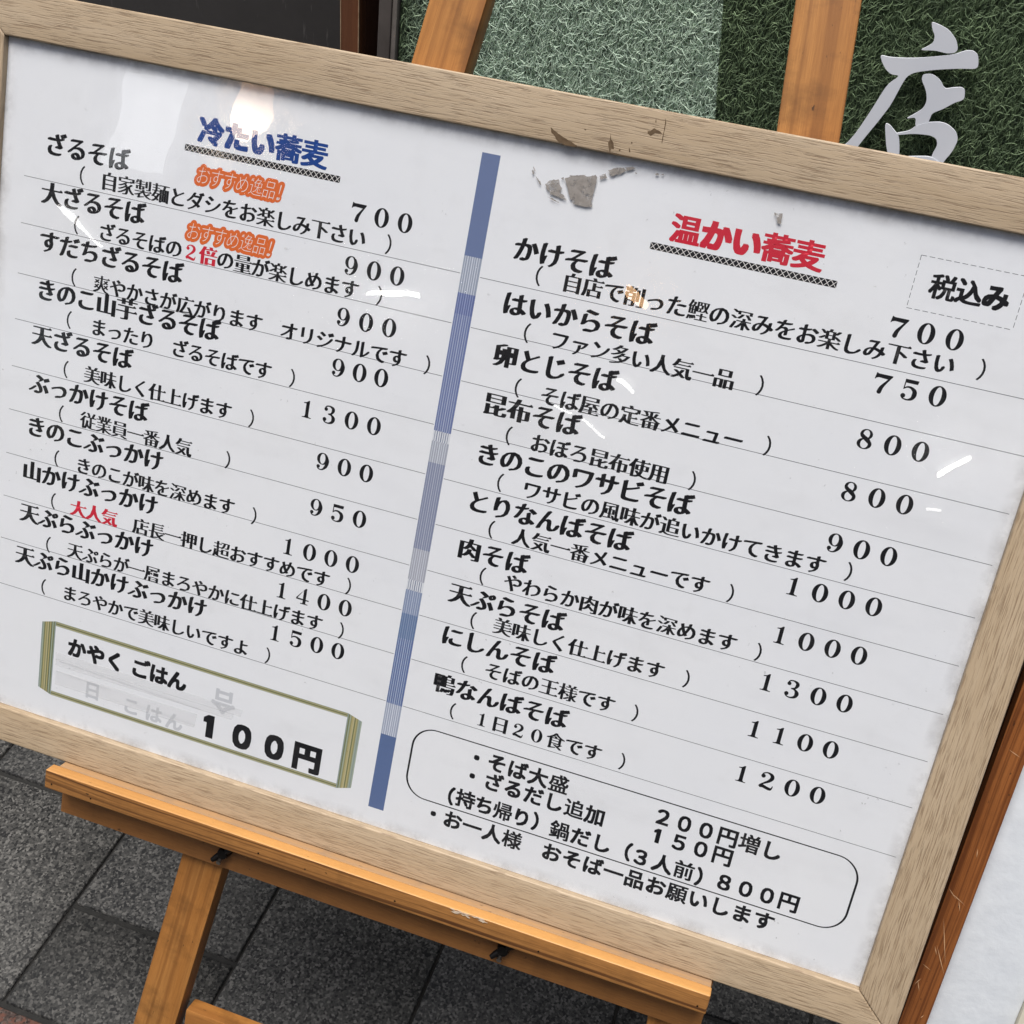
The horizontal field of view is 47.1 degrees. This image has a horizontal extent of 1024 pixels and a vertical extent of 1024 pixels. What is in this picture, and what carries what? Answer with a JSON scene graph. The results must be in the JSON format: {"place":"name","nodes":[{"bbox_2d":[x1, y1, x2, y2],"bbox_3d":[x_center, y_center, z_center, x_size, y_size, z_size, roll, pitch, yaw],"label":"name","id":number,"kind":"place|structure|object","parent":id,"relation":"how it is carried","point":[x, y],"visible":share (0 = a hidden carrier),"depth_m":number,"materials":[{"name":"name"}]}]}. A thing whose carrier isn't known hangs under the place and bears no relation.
{"place":"outdoors","nodes":[
{"label":"outdoors","id":0,"kind":"place"},
{"bbox_2d":[0,739,839,1023],"bbox_3d":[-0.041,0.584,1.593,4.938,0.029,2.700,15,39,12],"label":"pavement","id":1,"kind":"structure","parent":0,"point":[83,905],"depth_m":1.54,"materials":[{"name":"stone"}]},
{"bbox_2d":[76,0,339,99],"bbox_3d":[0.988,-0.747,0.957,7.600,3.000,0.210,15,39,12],"label":"shopfront wall","id":2,"kind":"structure","parent":1,"relation":"on","point":[314,22],"depth_m":1.46,"materials":[{"name":"grey"}]},
{"bbox_2d":[340,0,378,56],"bbox_3d":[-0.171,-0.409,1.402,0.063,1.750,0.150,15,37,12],"label":"wooden post","id":3,"kind":"object","parent":1,"relation":"on","point":[359,26],"depth_m":1.26,"materials":[{"name":"brown wood"}]},
{"bbox_2d":[45,0,861,1023],"bbox_3d":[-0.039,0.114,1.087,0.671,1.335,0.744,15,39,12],"label":"wooden easel","id":4,"kind":"object","parent":1,"relation":"on","point":[213,848],"visible":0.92,"depth_m":1.02,"materials":[{"name":"brown wood"}]},
{"bbox_2d":[0,0,1023,1023],"bbox_3d":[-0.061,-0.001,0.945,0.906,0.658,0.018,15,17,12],"label":"menu board","id":5,"kind":"object","parent":4,"relation":"on","point":[606,522],"visible":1,"depth_m":0.92,"materials":[{"name":"white paper"}]},
{"bbox_2d":[377,0,1023,234],"bbox_3d":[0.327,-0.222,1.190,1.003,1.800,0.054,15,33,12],"label":"wall","id":6,"kind":"structure","parent":1,"relation":"on","point":[939,80],"depth_m":1.09,"materials":[{"name":"green"}]},
{"bbox_2d":[898,661,1023,1023],"bbox_3d":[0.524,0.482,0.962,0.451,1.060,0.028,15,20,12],"label":"framed white board","id":7,"kind":"object","parent":1,"relation":"on","point":[970,968],"visible":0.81,"depth_m":0.95,"materials":[{"name":"brown"}]}
]}

